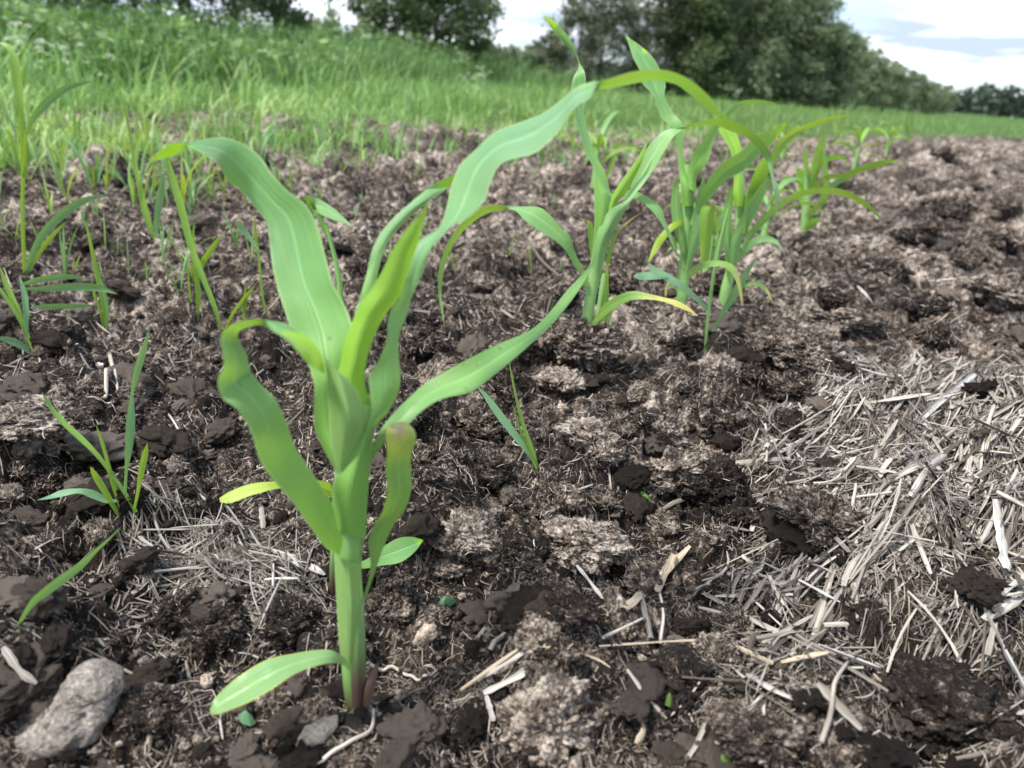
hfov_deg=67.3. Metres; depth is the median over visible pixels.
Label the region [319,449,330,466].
soil crumb
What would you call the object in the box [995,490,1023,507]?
straw stalk
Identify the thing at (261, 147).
grass seedling
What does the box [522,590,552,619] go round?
soil crumb
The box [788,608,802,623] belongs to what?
soil crumb
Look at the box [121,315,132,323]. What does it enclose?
soil crumb
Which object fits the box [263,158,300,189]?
grass seedling
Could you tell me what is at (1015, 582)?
straw stalk
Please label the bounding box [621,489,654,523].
soil crumb
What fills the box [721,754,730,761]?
fallen leaf
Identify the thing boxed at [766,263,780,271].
soil crumb
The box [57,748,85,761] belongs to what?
soil crumb
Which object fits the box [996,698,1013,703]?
soil crumb
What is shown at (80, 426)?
soil clod
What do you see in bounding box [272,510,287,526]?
soil crumb
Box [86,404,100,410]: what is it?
soil crumb
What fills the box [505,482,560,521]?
soil clod
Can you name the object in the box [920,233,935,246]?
soil crumb
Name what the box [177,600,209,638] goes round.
soil crumb
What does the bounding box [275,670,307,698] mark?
soil crumb
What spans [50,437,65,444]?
soil crumb
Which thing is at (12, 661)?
straw stalk
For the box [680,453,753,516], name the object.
soil clod
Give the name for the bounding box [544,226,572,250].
soil clod
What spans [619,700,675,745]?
soil clod
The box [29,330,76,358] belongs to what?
soil crumb
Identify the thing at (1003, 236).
soil clod
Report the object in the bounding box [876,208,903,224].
soil crumb
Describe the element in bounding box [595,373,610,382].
soil crumb
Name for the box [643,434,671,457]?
soil crumb
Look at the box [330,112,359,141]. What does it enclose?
grass seedling
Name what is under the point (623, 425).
soil clod
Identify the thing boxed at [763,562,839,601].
straw stalk
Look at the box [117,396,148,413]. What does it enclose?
soil crumb
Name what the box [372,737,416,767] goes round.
soil crumb
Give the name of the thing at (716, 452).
soil clod
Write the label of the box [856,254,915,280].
soil clod
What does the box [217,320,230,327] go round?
soil crumb
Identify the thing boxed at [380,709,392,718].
soil crumb
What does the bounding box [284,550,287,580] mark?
straw stalk
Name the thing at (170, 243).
grass seedling
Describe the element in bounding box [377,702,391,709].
soil crumb
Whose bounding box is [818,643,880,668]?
straw stalk
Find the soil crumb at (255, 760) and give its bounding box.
[238,753,279,767]
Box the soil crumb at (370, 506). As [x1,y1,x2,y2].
[367,501,376,512]
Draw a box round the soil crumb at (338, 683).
[333,680,342,689]
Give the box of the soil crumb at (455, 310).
[449,306,461,314]
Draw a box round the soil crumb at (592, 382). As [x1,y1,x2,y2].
[580,373,600,391]
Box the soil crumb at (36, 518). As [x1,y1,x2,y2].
[9,505,51,532]
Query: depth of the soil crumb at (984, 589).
0.47 m
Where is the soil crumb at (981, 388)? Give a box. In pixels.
[960,379,1001,401]
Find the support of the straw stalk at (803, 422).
on the straw litter at (953, 498)
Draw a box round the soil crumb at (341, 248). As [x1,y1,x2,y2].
[327,242,353,254]
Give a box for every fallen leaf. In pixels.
[238,710,255,725]
[439,596,456,605]
[664,693,672,706]
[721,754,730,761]
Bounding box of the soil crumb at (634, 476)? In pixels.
[614,463,651,490]
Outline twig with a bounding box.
[522,231,560,277]
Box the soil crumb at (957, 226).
[952,223,963,229]
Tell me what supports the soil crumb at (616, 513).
on the ground at (988, 146)
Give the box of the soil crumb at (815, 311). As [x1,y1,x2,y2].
[812,309,823,313]
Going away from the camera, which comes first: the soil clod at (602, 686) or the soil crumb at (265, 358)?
the soil clod at (602, 686)
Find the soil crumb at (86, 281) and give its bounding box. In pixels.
[81,279,92,282]
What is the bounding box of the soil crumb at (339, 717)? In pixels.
[334,713,341,726]
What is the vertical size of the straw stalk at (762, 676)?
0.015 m
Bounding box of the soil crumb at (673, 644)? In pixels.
[664,642,688,648]
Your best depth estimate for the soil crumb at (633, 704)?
0.41 m
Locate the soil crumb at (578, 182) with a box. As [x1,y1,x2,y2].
[574,179,581,185]
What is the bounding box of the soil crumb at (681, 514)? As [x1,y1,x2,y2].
[678,510,686,517]
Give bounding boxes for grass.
[0,0,1023,121]
[0,15,1023,172]
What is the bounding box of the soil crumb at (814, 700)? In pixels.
[789,688,828,717]
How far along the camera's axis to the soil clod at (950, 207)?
2.46 m
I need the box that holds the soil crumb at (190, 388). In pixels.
[166,376,219,401]
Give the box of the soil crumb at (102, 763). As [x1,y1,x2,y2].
[94,758,118,767]
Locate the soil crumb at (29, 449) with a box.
[11,439,44,457]
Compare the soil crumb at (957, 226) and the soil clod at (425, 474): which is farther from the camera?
the soil crumb at (957, 226)
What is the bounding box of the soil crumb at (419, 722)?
[376,700,447,750]
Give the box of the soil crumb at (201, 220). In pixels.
[188,213,212,229]
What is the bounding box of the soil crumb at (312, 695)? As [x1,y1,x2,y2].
[306,691,328,699]
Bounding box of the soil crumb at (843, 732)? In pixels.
[834,722,855,741]
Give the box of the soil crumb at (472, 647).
[462,639,486,654]
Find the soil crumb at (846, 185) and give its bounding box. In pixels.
[834,181,851,189]
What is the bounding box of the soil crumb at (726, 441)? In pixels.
[704,431,744,452]
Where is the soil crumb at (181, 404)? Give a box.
[171,398,189,411]
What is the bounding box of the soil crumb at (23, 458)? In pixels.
[12,449,35,460]
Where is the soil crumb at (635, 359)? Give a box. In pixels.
[621,352,644,367]
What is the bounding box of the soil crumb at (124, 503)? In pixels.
[113,485,148,515]
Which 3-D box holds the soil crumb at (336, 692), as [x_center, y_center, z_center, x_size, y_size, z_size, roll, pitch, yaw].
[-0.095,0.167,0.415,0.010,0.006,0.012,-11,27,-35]
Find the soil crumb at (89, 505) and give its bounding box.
[69,477,130,516]
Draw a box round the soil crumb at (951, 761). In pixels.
[943,752,983,767]
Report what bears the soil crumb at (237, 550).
on the ground at (988, 146)
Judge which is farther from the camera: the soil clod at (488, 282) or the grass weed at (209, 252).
the soil clod at (488, 282)
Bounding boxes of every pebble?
[95,362,103,368]
[146,733,152,746]
[200,673,213,688]
[296,715,338,746]
[412,624,437,645]
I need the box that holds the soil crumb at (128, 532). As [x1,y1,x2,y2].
[122,527,135,540]
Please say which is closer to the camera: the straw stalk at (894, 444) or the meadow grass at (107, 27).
the straw stalk at (894, 444)
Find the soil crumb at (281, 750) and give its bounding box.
[273,744,292,760]
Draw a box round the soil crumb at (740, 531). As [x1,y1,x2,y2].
[733,525,747,533]
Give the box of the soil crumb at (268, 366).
[262,363,276,370]
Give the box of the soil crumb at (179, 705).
[170,699,183,712]
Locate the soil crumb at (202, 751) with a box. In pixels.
[191,741,212,761]
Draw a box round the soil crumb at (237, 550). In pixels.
[232,544,249,557]
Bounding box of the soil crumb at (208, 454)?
[200,448,214,459]
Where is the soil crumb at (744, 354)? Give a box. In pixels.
[726,345,765,367]
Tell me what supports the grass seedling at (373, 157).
on the ground at (988, 146)
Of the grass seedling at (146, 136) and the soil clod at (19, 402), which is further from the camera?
the grass seedling at (146, 136)
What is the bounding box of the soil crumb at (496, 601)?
[482,591,511,617]
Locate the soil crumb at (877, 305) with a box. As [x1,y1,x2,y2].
[873,300,884,310]
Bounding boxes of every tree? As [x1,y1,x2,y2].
[46,0,134,7]
[145,0,257,29]
[214,0,295,31]
[222,0,318,38]
[313,0,508,64]
[540,0,649,83]
[605,0,694,94]
[648,0,756,98]
[705,0,814,101]
[752,0,854,105]
[799,11,867,109]
[834,31,877,108]
[847,46,901,110]
[863,58,919,112]
[889,69,942,112]
[912,81,965,115]
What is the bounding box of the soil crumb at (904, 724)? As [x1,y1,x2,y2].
[891,713,915,733]
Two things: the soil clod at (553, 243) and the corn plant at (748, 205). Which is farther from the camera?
the soil clod at (553, 243)
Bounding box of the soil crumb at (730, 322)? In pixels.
[701,310,741,332]
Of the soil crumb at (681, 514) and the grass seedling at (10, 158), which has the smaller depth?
the soil crumb at (681, 514)
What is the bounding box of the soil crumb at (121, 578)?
[111,572,129,587]
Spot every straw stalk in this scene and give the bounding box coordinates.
[1,646,36,684]
[33,537,58,550]
[81,647,132,673]
[114,369,117,389]
[138,536,162,553]
[142,528,190,530]
[154,566,197,572]
[167,412,178,428]
[170,536,210,561]
[171,524,217,527]
[173,576,181,593]
[186,558,208,578]
[194,703,209,736]
[211,520,216,549]
[219,718,222,738]
[227,505,243,529]
[238,652,258,658]
[241,550,285,576]
[247,527,266,555]
[248,550,305,562]
[249,566,260,613]
[251,543,270,549]
[258,507,265,527]
[259,574,283,626]
[261,564,268,583]
[262,295,279,314]
[264,577,297,579]
[266,547,324,574]
[268,535,270,553]
[271,561,274,587]
[279,558,302,584]
[280,553,304,569]
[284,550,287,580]
[286,550,300,567]
[287,409,303,424]
[307,426,312,465]
[460,648,518,690]
[476,615,496,637]
[478,651,523,681]
[483,661,535,694]
[484,695,495,720]
[576,565,602,598]
[578,484,592,489]
[585,654,609,667]
[599,639,696,646]
[602,616,645,638]
[608,466,614,520]
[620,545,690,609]
[620,677,645,743]
[626,669,666,718]
[638,589,653,637]
[654,553,676,591]
[658,587,664,640]
[662,498,686,509]
[701,591,727,604]
[715,694,763,743]
[720,524,748,530]
[736,645,773,664]
[744,614,791,637]
[745,673,804,703]
[749,512,759,530]
[749,573,806,603]
[756,654,771,689]
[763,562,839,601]
[768,549,780,569]
[779,426,833,452]
[781,651,827,662]
[782,402,836,434]
[793,422,827,447]
[794,617,843,650]
[801,447,828,472]
[808,376,857,409]
[814,525,863,561]
[816,681,862,730]
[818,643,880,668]
[818,660,849,743]
[820,516,889,623]
[826,393,929,411]
[843,341,875,382]
[857,286,873,304]
[863,442,921,446]
[866,399,882,445]
[873,673,881,681]
[886,608,916,671]
[892,452,941,479]
[897,374,900,383]
[902,534,983,558]
[904,454,960,480]
[904,596,909,651]
[909,372,976,427]
[909,454,946,497]
[909,523,931,573]
[912,370,920,388]
[927,392,960,400]
[928,277,978,280]
[943,449,1013,453]
[956,636,970,661]
[977,469,1017,548]
[978,404,995,470]
[981,593,1023,620]
[987,612,1023,689]
[993,499,1011,571]
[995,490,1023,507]
[1001,575,1023,594]
[1003,376,1011,398]
[1012,369,1023,389]
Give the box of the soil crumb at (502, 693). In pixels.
[491,685,509,700]
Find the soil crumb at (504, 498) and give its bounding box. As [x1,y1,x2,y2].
[499,487,516,505]
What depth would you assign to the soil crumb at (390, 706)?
0.41 m
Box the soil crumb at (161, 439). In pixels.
[136,423,195,459]
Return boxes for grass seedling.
[0,96,30,165]
[0,134,28,174]
[1,145,51,182]
[2,219,26,241]
[3,116,20,173]
[3,128,10,166]
[27,90,47,134]
[28,129,94,201]
[28,135,77,188]
[28,217,43,245]
[38,168,53,215]
[39,93,82,158]
[43,118,92,193]
[45,126,75,170]
[59,225,78,273]
[75,198,109,226]
[76,138,90,155]
[81,209,105,250]
[82,145,116,178]
[82,186,97,215]
[88,161,94,187]
[95,149,108,186]
[95,165,140,203]
[96,128,115,154]
[103,149,119,191]
[103,149,138,187]
[112,131,134,165]
[116,124,172,194]
[117,242,128,272]
[122,100,128,131]
[122,126,149,161]
[123,146,155,194]
[127,167,133,204]
[129,102,145,155]
[132,84,152,163]
[140,132,193,183]
[145,258,157,278]
[146,217,173,246]
[147,173,162,203]
[151,129,168,207]
[152,168,166,199]
[157,245,198,292]
[160,133,188,164]
[160,221,173,264]
[163,225,203,281]
[165,255,186,280]
[169,110,200,141]
[174,218,220,261]
[175,158,217,195]
[177,109,214,153]
[180,155,205,205]
[182,137,214,192]
[185,149,217,190]
[185,188,212,216]
[187,168,209,205]
[199,164,224,203]
[204,111,226,137]
[204,166,225,201]
[204,174,214,200]
[207,158,219,178]
[219,172,226,192]
[219,201,238,248]
[228,110,241,142]
[237,118,253,146]
[238,215,264,261]
[240,190,246,204]
[252,106,258,130]
[259,121,281,156]
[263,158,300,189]
[268,136,278,181]
[271,130,289,154]
[278,168,298,189]
[308,172,322,199]
[318,140,339,169]
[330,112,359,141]
[365,147,377,167]
[460,119,470,139]
[509,232,516,254]
[525,242,531,274]
[618,134,629,165]
[666,125,675,153]
[830,104,849,139]
[890,108,913,146]
[901,118,913,139]
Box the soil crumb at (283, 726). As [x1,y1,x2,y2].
[260,702,307,748]
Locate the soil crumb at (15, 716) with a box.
[0,711,19,726]
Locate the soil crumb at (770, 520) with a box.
[759,504,782,542]
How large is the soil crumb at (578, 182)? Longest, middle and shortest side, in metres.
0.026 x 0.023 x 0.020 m
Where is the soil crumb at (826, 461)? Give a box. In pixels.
[814,456,844,471]
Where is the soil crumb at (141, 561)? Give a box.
[115,545,161,574]
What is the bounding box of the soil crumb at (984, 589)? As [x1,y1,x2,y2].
[943,563,1012,609]
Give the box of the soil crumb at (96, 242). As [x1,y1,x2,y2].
[80,233,104,251]
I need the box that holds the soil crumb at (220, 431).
[204,416,241,445]
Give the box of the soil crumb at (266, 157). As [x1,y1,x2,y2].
[255,150,270,164]
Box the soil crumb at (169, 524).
[150,518,182,537]
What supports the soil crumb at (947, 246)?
on the ground at (988, 146)
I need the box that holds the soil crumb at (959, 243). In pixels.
[954,241,965,245]
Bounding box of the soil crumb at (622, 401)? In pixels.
[615,393,632,408]
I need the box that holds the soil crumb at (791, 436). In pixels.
[772,427,797,441]
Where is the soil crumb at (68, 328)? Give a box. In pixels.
[59,324,75,332]
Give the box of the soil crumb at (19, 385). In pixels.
[0,370,49,402]
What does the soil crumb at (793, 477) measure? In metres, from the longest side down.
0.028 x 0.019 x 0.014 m
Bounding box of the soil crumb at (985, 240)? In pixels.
[970,234,992,247]
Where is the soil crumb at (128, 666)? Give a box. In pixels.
[122,662,136,690]
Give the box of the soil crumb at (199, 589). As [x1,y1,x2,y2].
[194,586,209,597]
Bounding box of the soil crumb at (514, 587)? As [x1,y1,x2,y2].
[504,583,524,591]
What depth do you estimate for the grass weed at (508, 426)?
0.66 m
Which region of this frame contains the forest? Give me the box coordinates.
[451,41,1023,119]
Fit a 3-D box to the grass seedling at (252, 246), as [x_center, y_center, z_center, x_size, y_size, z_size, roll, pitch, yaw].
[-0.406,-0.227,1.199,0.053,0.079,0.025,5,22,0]
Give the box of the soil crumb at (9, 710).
[0,696,20,724]
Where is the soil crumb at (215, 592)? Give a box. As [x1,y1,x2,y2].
[199,580,236,605]
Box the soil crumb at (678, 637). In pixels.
[666,634,689,646]
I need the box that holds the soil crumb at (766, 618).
[757,603,789,627]
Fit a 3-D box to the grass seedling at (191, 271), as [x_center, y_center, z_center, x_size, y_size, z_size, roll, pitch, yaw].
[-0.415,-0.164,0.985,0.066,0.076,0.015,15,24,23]
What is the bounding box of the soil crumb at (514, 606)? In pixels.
[499,581,554,636]
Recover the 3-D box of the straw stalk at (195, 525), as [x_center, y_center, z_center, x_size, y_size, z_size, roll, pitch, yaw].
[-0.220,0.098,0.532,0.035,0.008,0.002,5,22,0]
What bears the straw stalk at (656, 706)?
on the soil clod at (658, 726)
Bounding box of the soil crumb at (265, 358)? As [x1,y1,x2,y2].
[261,354,271,363]
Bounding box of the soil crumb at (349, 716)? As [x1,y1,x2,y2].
[345,713,355,722]
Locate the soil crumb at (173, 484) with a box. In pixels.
[153,477,194,494]
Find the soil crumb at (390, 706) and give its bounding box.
[384,703,397,714]
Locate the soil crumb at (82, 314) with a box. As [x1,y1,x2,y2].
[66,301,95,321]
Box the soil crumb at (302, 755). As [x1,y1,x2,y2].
[277,739,329,767]
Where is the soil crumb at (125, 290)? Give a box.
[105,279,141,301]
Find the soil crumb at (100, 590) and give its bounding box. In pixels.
[88,583,114,598]
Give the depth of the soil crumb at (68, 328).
0.86 m
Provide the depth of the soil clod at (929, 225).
1.91 m
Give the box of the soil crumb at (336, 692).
[324,683,344,701]
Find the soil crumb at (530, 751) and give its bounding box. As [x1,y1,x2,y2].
[501,732,540,760]
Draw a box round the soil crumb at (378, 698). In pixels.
[371,694,385,705]
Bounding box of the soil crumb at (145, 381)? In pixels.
[107,362,155,397]
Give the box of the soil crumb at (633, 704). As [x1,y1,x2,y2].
[609,661,664,722]
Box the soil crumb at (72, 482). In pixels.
[63,476,91,488]
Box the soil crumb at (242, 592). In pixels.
[231,585,249,601]
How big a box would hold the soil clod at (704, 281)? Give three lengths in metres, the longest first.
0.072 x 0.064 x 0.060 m
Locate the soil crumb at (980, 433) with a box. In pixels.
[970,428,989,437]
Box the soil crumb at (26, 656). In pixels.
[3,644,37,673]
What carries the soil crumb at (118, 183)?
on the ground at (988, 146)
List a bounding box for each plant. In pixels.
[150,69,738,713]
[219,195,422,596]
[438,14,780,324]
[554,111,642,188]
[596,264,612,324]
[626,36,786,303]
[634,204,772,353]
[665,185,771,271]
[718,115,881,305]
[722,168,827,234]
[763,124,811,159]
[781,128,898,231]
[827,126,888,168]
[868,121,913,156]
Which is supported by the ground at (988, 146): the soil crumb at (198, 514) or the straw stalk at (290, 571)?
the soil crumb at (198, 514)
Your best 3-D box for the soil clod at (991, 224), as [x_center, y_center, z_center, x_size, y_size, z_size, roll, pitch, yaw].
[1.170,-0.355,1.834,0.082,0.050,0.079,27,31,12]
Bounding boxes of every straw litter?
[84,475,336,670]
[569,327,1023,767]
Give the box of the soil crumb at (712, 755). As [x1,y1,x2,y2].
[704,737,760,767]
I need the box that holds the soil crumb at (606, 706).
[601,700,614,714]
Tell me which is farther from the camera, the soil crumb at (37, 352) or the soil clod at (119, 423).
the soil crumb at (37, 352)
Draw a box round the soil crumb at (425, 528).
[394,512,442,553]
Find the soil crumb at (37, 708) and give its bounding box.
[23,697,49,724]
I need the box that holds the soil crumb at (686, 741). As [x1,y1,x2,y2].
[671,731,708,767]
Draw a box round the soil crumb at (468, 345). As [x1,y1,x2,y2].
[457,333,489,358]
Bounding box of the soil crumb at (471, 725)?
[450,703,488,744]
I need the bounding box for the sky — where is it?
[29,0,1023,117]
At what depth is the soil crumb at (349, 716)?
0.39 m
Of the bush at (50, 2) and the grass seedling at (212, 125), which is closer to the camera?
the grass seedling at (212, 125)
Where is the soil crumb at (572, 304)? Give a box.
[554,292,579,307]
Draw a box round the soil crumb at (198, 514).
[194,510,205,524]
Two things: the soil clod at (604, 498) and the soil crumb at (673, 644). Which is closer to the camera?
the soil crumb at (673, 644)
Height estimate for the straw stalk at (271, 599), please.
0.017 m
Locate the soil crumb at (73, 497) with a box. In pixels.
[66,483,93,500]
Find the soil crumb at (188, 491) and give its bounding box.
[180,487,198,495]
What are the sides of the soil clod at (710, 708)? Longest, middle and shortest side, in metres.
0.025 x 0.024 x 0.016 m
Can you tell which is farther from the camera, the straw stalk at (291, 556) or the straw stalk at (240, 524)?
the straw stalk at (240, 524)
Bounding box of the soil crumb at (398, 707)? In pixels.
[384,704,402,711]
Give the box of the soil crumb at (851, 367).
[839,362,855,373]
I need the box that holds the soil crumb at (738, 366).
[731,357,743,371]
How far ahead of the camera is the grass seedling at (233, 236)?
1.28 m
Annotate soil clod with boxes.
[0,393,79,443]
[0,482,25,503]
[7,458,38,480]
[10,401,34,417]
[27,344,52,358]
[29,466,67,499]
[44,439,62,456]
[51,413,91,442]
[64,472,91,481]
[79,385,105,400]
[81,516,117,546]
[109,682,180,742]
[113,413,145,431]
[115,381,145,398]
[130,474,159,494]
[143,588,202,639]
[163,456,187,474]
[169,341,193,357]
[185,599,247,655]
[201,342,223,363]
[261,591,321,651]
[297,693,336,725]
[317,221,345,256]
[342,242,387,278]
[364,579,424,629]
[374,560,419,588]
[376,411,392,429]
[378,320,407,342]
[379,462,385,473]
[389,302,412,318]
[389,398,442,432]
[399,324,455,358]
[411,438,433,467]
[411,463,447,484]
[420,308,447,326]
[425,550,464,579]
[431,506,498,558]
[432,549,476,562]
[436,464,460,486]
[438,705,472,751]
[445,562,464,578]
[452,402,513,441]
[458,451,515,490]
[461,269,502,294]
[461,651,487,672]
[474,528,507,570]
[480,497,504,520]
[487,364,531,407]
[494,525,546,573]
[495,668,597,767]
[499,405,540,441]
[501,451,514,467]
[501,521,531,540]
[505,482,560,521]
[508,614,525,638]
[511,611,565,660]
[513,318,559,360]
[521,658,574,696]
[531,365,587,392]
[531,632,586,672]
[533,574,568,589]
[541,514,634,578]
[541,583,600,638]
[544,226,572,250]
[547,236,564,251]
[549,282,570,298]
[552,317,623,371]
[554,415,619,449]
[557,480,587,512]
[566,307,581,318]
[574,633,595,664]
[575,436,628,470]
[585,484,623,510]
[587,257,639,303]
[587,666,626,703]
[595,388,618,408]
[606,411,637,436]
[613,250,635,264]
[619,558,665,595]
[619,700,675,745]
[626,380,653,403]
[627,406,655,432]
[632,510,681,540]
[633,406,693,448]
[639,643,717,717]
[641,263,667,282]
[643,445,711,499]
[664,331,707,358]
[674,376,706,399]
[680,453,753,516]
[683,379,745,439]
[685,633,699,644]
[692,631,740,672]
[697,268,724,293]
[698,351,736,381]
[698,695,734,728]
[703,448,744,468]
[705,603,761,646]
[710,695,814,767]
[712,496,763,527]
[732,407,747,428]
[736,363,767,386]
[749,325,848,374]
[763,481,871,546]
[765,367,822,405]
[771,406,809,439]
[805,307,884,336]
[806,286,848,313]
[809,320,842,340]
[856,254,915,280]
[856,315,877,335]
[864,212,885,229]
[875,650,1023,755]
[890,226,921,245]
[899,291,952,322]
[903,178,924,194]
[908,216,943,236]
[912,318,961,347]
[920,193,972,221]
[928,146,956,164]
[929,169,949,183]
[948,253,976,270]
[949,247,968,255]
[959,190,993,212]
[960,274,1023,311]
[961,243,1000,267]
[963,548,1023,578]
[974,179,996,188]
[977,226,997,249]
[978,202,1003,219]
[984,225,1020,252]
[988,193,1023,217]
[988,221,1021,240]
[993,248,1005,261]
[1013,179,1023,192]
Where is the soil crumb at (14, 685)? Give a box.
[0,641,64,710]
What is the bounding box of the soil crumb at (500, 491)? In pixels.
[496,484,513,496]
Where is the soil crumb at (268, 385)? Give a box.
[263,380,275,389]
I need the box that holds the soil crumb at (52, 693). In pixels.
[44,684,60,704]
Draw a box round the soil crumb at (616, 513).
[609,508,623,518]
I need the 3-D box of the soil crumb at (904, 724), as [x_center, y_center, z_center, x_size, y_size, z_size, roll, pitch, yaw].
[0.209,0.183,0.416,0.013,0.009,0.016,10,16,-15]
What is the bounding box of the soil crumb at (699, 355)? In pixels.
[696,352,705,358]
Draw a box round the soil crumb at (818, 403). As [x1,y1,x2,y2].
[805,395,830,414]
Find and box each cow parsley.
[0,21,41,67]
[0,36,43,77]
[36,43,68,84]
[39,38,115,80]
[451,74,474,87]
[453,52,468,80]
[468,73,485,89]
[473,65,490,88]
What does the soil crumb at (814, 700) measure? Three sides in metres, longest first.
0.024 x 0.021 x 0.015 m
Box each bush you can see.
[5,0,144,17]
[32,0,179,19]
[93,0,218,26]
[148,0,269,33]
[306,3,366,42]
[462,30,548,75]
[521,22,575,79]
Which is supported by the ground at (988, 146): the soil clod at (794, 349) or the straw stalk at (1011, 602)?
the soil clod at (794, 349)
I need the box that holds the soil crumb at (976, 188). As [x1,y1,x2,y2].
[972,184,984,191]
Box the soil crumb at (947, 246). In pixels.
[934,239,957,252]
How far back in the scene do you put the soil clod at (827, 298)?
1.19 m
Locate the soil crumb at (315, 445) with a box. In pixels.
[308,440,322,450]
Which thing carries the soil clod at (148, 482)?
on the ground at (988, 146)
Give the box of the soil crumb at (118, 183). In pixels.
[112,174,135,188]
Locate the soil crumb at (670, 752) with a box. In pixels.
[649,739,696,767]
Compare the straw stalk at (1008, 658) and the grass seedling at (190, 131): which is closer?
the straw stalk at (1008, 658)
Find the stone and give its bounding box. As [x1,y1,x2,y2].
[13,659,125,760]
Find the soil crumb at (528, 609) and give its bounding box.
[522,600,550,617]
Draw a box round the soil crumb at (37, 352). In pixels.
[31,347,43,356]
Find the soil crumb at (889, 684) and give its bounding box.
[878,674,896,692]
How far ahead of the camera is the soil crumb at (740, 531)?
0.64 m
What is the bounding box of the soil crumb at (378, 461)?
[370,452,386,474]
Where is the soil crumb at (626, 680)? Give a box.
[623,667,655,681]
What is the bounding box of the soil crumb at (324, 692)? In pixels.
[320,688,340,708]
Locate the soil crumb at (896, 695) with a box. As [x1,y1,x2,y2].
[880,684,903,701]
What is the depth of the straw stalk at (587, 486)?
0.65 m
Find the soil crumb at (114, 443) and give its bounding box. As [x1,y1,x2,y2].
[61,429,136,462]
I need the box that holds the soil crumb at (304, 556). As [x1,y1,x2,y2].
[300,550,314,564]
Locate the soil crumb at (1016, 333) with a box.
[1001,325,1023,346]
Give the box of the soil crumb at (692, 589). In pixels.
[688,585,700,593]
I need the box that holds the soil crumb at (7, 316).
[0,307,15,332]
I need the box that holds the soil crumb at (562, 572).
[556,566,572,577]
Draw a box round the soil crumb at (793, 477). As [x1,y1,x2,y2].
[785,474,803,486]
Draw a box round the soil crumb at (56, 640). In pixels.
[37,618,73,664]
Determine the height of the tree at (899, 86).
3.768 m
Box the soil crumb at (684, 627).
[672,616,711,637]
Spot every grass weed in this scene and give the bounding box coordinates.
[0,42,106,275]
[0,267,116,354]
[16,526,121,626]
[38,328,149,517]
[81,215,108,329]
[118,83,164,238]
[168,157,254,334]
[187,219,221,318]
[234,216,267,316]
[241,283,253,318]
[478,362,538,470]
[584,139,621,178]
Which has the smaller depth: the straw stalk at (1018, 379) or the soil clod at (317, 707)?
the soil clod at (317, 707)
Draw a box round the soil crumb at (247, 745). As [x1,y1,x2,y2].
[227,729,260,767]
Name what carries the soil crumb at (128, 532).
on the ground at (988, 146)
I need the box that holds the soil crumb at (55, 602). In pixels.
[10,576,70,623]
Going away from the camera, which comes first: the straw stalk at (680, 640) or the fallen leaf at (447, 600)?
the straw stalk at (680, 640)
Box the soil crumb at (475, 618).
[459,599,493,633]
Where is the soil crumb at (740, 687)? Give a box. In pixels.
[727,676,747,693]
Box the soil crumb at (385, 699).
[379,696,388,703]
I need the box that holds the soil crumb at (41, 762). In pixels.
[28,757,50,767]
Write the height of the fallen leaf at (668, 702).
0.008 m
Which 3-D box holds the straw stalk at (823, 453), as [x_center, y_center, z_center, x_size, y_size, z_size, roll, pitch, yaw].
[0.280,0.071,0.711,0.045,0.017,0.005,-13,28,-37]
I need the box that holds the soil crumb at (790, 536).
[772,521,837,559]
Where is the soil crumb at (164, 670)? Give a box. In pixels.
[125,658,179,690]
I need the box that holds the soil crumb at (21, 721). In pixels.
[14,712,27,728]
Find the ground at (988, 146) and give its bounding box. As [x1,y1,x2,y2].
[0,80,1023,767]
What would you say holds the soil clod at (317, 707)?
on the ground at (988, 146)
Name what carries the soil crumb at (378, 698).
on the ground at (988, 146)
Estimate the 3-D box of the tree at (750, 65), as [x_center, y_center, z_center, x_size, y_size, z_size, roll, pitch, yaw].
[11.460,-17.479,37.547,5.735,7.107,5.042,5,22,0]
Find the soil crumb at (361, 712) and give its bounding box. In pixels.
[353,706,371,727]
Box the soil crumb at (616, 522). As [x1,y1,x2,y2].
[601,520,622,534]
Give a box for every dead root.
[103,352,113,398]
[317,708,374,764]
[366,661,427,681]
[488,632,505,650]
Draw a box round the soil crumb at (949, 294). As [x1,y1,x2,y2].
[934,285,960,303]
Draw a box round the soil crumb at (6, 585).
[0,575,30,616]
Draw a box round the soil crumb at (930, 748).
[907,723,941,758]
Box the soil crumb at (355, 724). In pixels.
[345,713,364,731]
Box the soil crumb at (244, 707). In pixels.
[227,701,252,716]
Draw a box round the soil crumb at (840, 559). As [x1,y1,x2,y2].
[833,550,851,566]
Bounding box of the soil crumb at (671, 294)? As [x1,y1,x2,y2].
[666,291,675,297]
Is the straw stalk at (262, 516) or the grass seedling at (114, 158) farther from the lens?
the grass seedling at (114, 158)
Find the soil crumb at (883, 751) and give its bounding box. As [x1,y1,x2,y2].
[854,730,919,767]
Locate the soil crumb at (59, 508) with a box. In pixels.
[52,502,65,514]
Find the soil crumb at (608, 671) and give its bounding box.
[597,660,614,682]

